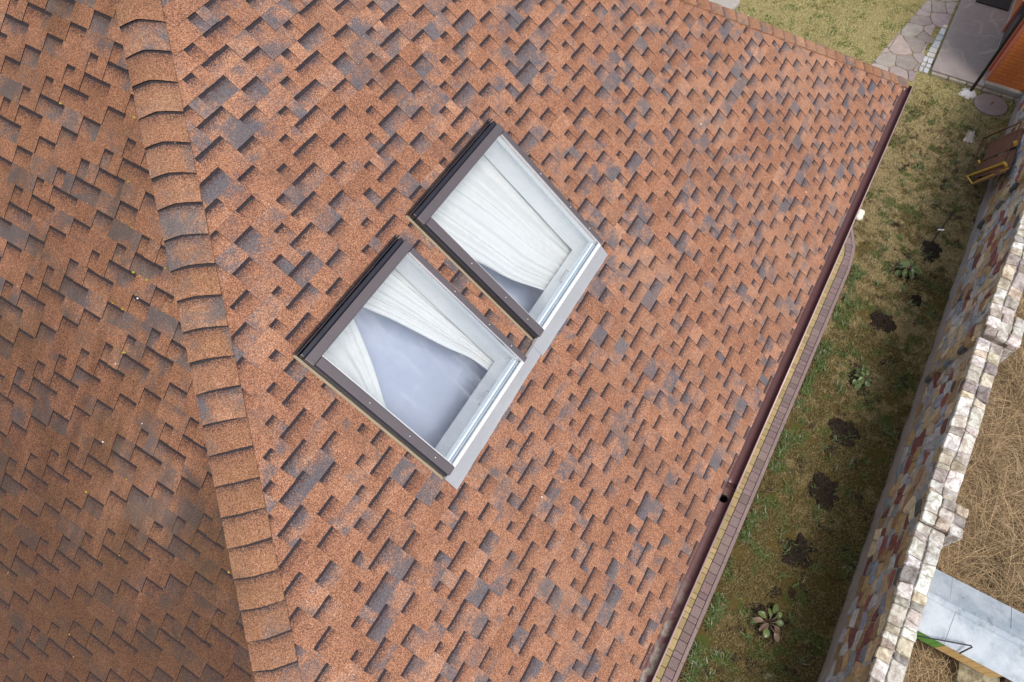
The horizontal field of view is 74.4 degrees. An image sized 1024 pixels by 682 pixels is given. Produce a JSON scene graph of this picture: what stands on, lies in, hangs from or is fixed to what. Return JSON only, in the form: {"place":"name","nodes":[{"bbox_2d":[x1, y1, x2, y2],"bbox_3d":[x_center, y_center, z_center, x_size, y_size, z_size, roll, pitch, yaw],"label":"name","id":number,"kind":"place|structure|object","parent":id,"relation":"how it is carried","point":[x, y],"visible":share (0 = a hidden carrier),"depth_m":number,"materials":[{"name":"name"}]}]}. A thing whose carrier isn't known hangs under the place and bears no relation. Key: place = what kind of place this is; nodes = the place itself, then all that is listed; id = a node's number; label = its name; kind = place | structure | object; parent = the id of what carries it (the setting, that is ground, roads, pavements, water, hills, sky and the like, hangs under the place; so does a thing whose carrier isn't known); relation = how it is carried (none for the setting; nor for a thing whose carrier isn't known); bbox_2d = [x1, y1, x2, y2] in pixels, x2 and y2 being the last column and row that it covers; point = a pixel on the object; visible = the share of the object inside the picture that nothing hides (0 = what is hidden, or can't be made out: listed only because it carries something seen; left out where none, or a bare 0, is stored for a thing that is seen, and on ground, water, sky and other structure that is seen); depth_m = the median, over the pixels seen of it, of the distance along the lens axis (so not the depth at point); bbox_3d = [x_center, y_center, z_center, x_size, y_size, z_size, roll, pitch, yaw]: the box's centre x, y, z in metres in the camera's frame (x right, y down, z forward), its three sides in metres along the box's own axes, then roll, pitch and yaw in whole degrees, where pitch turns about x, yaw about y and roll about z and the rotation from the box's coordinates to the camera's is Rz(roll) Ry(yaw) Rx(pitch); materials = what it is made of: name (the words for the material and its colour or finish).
{"place":"outdoors","nodes":[
{"label":"outdoors","id":0,"kind":"place"},
{"bbox_2d":[654,226,854,681],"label":"paved path","id":1,"kind":"structure","parent":0,"point":[726,543],"depth_m":10.25,"materials":[{"name":"brick"}]},
{"bbox_2d":[657,0,1015,681],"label":"lawn","id":2,"kind":"structure","parent":0,"point":[782,596],"depth_m":11.12,"materials":[{"name":"green plant"}]},
{"bbox_2d":[0,0,912,681],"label":"tiled house","id":3,"kind":"structure","parent":2,"relation":"on","point":[270,186],"depth_m":5.36,"materials":[{"name":"brown tile"}]},
{"bbox_2d":[59,102,228,656],"bbox_3d":[-2.873,0.877,4.899,1.521,2.810,5.834,-10,60,-5],"label":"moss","id":4,"kind":"object","parent":3,"relation":"on","point":[146,279],"visible":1,"depth_m":4.78,"materials":[{"name":"green plant"}]},
{"bbox_2d":[323,318,385,407],"bbox_3d":[-1.319,0.197,5.635,0.904,0.750,0.882,27,64,15],"label":"curtain","id":5,"kind":"object","parent":3,"relation":"hanging from","point":[346,353],"visible":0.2,"depth_m":5.65,"materials":[{"name":"white fabric"}]},
{"bbox_2d":[293,234,540,488],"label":"roof window","id":6,"kind":"structure","parent":3,"relation":"in","point":[442,405],"depth_m":5.86,"materials":[{"name":"white glass"}]},
{"bbox_2d":[363,269,493,370],"bbox_3d":[-0.879,-0.096,5.950,1.427,1.174,0.737,27,64,15],"label":"curtain","id":7,"kind":"object","parent":3,"relation":"hanging from","point":[399,297],"visible":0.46,"depth_m":6.00,"materials":[{"name":"white fabric"}]},
{"bbox_2d":[431,155,571,289],"bbox_3d":[-0.273,-1.035,6.411,1.514,1.238,1.351,27,64,15],"label":"curtain","id":8,"kind":"object","parent":3,"relation":"hanging from","point":[487,214],"visible":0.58,"depth_m":6.53,"materials":[{"name":"white fabric"}]},
{"bbox_2d":[405,118,607,355],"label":"roof window","id":9,"kind":"structure","parent":3,"relation":"in","point":[540,314],"depth_m":6.24,"materials":[{"name":"white plastic"}]},
{"bbox_2d":[709,0,739,10],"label":"stone slab","id":10,"kind":"structure","parent":2,"relation":"on","point":[732,4],"depth_m":16.05,"materials":[{"name":"stone"}]},
{"bbox_2d":[745,602,785,644],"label":"soil","id":11,"kind":"structure","parent":2,"relation":"on","point":[759,626],"depth_m":9.27,"materials":[{"name":"brown soil"}]},
{"bbox_2d":[749,604,783,641],"bbox_3d":[3.514,3.871,9.175,0.484,0.302,0.430,-18,61,-9],"label":"leafy plant","id":12,"kind":"object","parent":11,"relation":"on","point":[764,627],"visible":1,"depth_m":9.16,"materials":[{"name":"green plant"}]},
{"bbox_2d":[779,533,812,568],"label":"soil","id":13,"kind":"structure","parent":2,"relation":"on","point":[795,557],"depth_m":9.71,"materials":[{"name":"brown soil"}]},
{"bbox_2d":[807,469,838,511],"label":"soil","id":14,"kind":"structure","parent":2,"relation":"on","point":[825,486],"depth_m":10.17,"materials":[{"name":"brown soil"}]},
{"bbox_2d":[681,104,994,681],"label":"weeds","id":15,"kind":"object","parent":2,"relation":"on","point":[697,650],"visible":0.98,"depth_m":10.50,"materials":[{"name":"green plant"}]},
{"bbox_2d":[828,417,859,447],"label":"soil","id":16,"kind":"structure","parent":2,"relation":"on","point":[840,427],"depth_m":10.64,"materials":[{"name":"brown soil"}]},
{"bbox_2d":[846,369,872,396],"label":"soil","id":17,"kind":"structure","parent":2,"relation":"on","point":[861,388],"depth_m":11.07,"materials":[{"name":"brown soil"}]},
{"bbox_2d":[852,368,871,389],"bbox_3d":[5.737,0.628,11.044,0.300,0.262,0.403,27,64,15],"label":"leafy plant","id":18,"kind":"object","parent":17,"relation":"on","point":[861,374],"visible":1,"depth_m":11.00,"materials":[{"name":"green plant"}]},
{"bbox_2d":[856,213,862,220],"bbox_3d":[6.577,-2.360,12.795,0.162,0.134,0.165,-11,60,-6],"label":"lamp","id":19,"kind":"object","parent":2,"relation":"on","point":[859,217],"visible":0.69,"depth_m":12.74,"materials":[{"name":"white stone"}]},
{"bbox_2d":[870,309,896,333],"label":"soil","id":20,"kind":"structure","parent":2,"relation":"on","point":[883,321],"depth_m":11.65,"materials":[{"name":"brown soil"}]},
{"bbox_2d":[835,0,960,90],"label":"flagstone path","id":21,"kind":"structure","parent":2,"relation":"on","point":[909,49],"depth_m":15.50,"materials":[{"name":"grey stone"}]},
{"bbox_2d":[888,261,920,284],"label":"soil","id":22,"kind":"structure","parent":2,"relation":"on","point":[901,277],"depth_m":12.16,"materials":[{"name":"brown soil"}]},
{"bbox_2d":[894,259,922,278],"bbox_3d":[7.105,-1.289,12.134,0.466,0.250,0.404,-26,63,-14],"label":"leafy plant","id":23,"kind":"object","parent":22,"relation":"on","point":[905,264],"visible":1,"depth_m":12.08,"materials":[{"name":"green plant"}]},
{"bbox_2d":[910,294,921,307],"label":"soil","id":24,"kind":"structure","parent":2,"relation":"on","point":[917,300],"depth_m":11.86,"materials":[{"name":"brown soil"}]},
{"bbox_2d":[817,95,1023,681],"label":"stone wall","id":25,"kind":"structure","parent":2,"relation":"on","point":[918,521],"depth_m":9.33,"materials":[{"name":"grey stone"}]},
{"bbox_2d":[919,240,942,262],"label":"soil","id":26,"kind":"structure","parent":2,"relation":"on","point":[933,246],"depth_m":12.41,"materials":[{"name":"brown soil"}]},
{"bbox_2d":[930,210,954,243],"bbox_3d":[8.095,-2.145,12.650,0.098,0.058,1.057,40,68,21],"label":"plant stake","id":27,"kind":"object","parent":26,"relation":"on","point":[942,227],"visible":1,"depth_m":12.60,"materials":[{"name":"metal"}]},
{"bbox_2d":[963,130,975,142],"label":"sand","id":28,"kind":"structure","parent":2,"relation":"on","point":[970,135],"depth_m":13.87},
{"bbox_2d":[973,94,1007,116],"bbox_3d":[10.175,-5.016,14.333,0.670,0.130,0.670,27,64,15],"label":"well cover","id":29,"kind":"object","parent":2,"relation":"on","point":[991,105],"visible":1,"depth_m":14.29,"materials":[{"name":"grey concrete"}]},
{"bbox_2d":[958,12,1023,98],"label":"iron post","id":30,"kind":"object","parent":2,"relation":"on","point":[968,93],"visible":0.98,"depth_m":13.94,"materials":[{"name":"black metal"}]},
{"bbox_2d":[966,121,1022,186],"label":"leaning frame","id":31,"kind":"object","parent":2,"relation":"on","point":[998,165],"visible":1,"depth_m":12.87,"materials":[{"name":"yellow paint"}]},
{"bbox_2d":[983,0,1023,98],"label":"brick house","id":32,"kind":"structure","parent":2,"relation":"on","point":[1005,75],"depth_m":14.32,"materials":[{"name":"brick"}]},
{"bbox_2d":[995,3,1023,58],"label":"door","id":33,"kind":"structure","parent":32,"relation":"in","point":[1021,10],"depth_m":14.80,"materials":[{"name":"black"}]},
{"bbox_2d":[903,289,1023,681],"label":"field","id":34,"kind":"structure","parent":0,"point":[920,643],"depth_m":9.44,"materials":[{"name":"brown plant"}]},
{"bbox_2d":[917,569,1023,681],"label":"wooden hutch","id":35,"kind":"object","parent":34,"relation":"on","point":[989,629],"visible":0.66,"depth_m":8.36,"materials":[{"name":"grey metal"}]},
{"bbox_2d":[917,635,972,653],"bbox_3d":[5.247,3.706,8.229,0.688,0.096,0.116,10,60,6],"label":"bent rod","id":36,"kind":"object","parent":35,"relation":"on","point":[950,642],"visible":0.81,"depth_m":8.21,"materials":[{"name":"metal"}]},
{"bbox_2d":[949,659,999,681],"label":"stone block","id":37,"kind":"structure","parent":34,"relation":"on","point":[965,673],"depth_m":8.47,"materials":[{"name":"beige stone"}]},
{"bbox_2d":[930,0,1017,101],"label":"terrace","id":38,"kind":"structure","parent":0,"point":[969,45],"depth_m":15.22,"materials":[{"name":"concrete"}]},
{"bbox_2d":[975,0,1011,10],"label":"doormat","id":39,"kind":"object","parent":38,"relation":"on","point":[1003,4],"visible":1,"depth_m":15.92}
]}

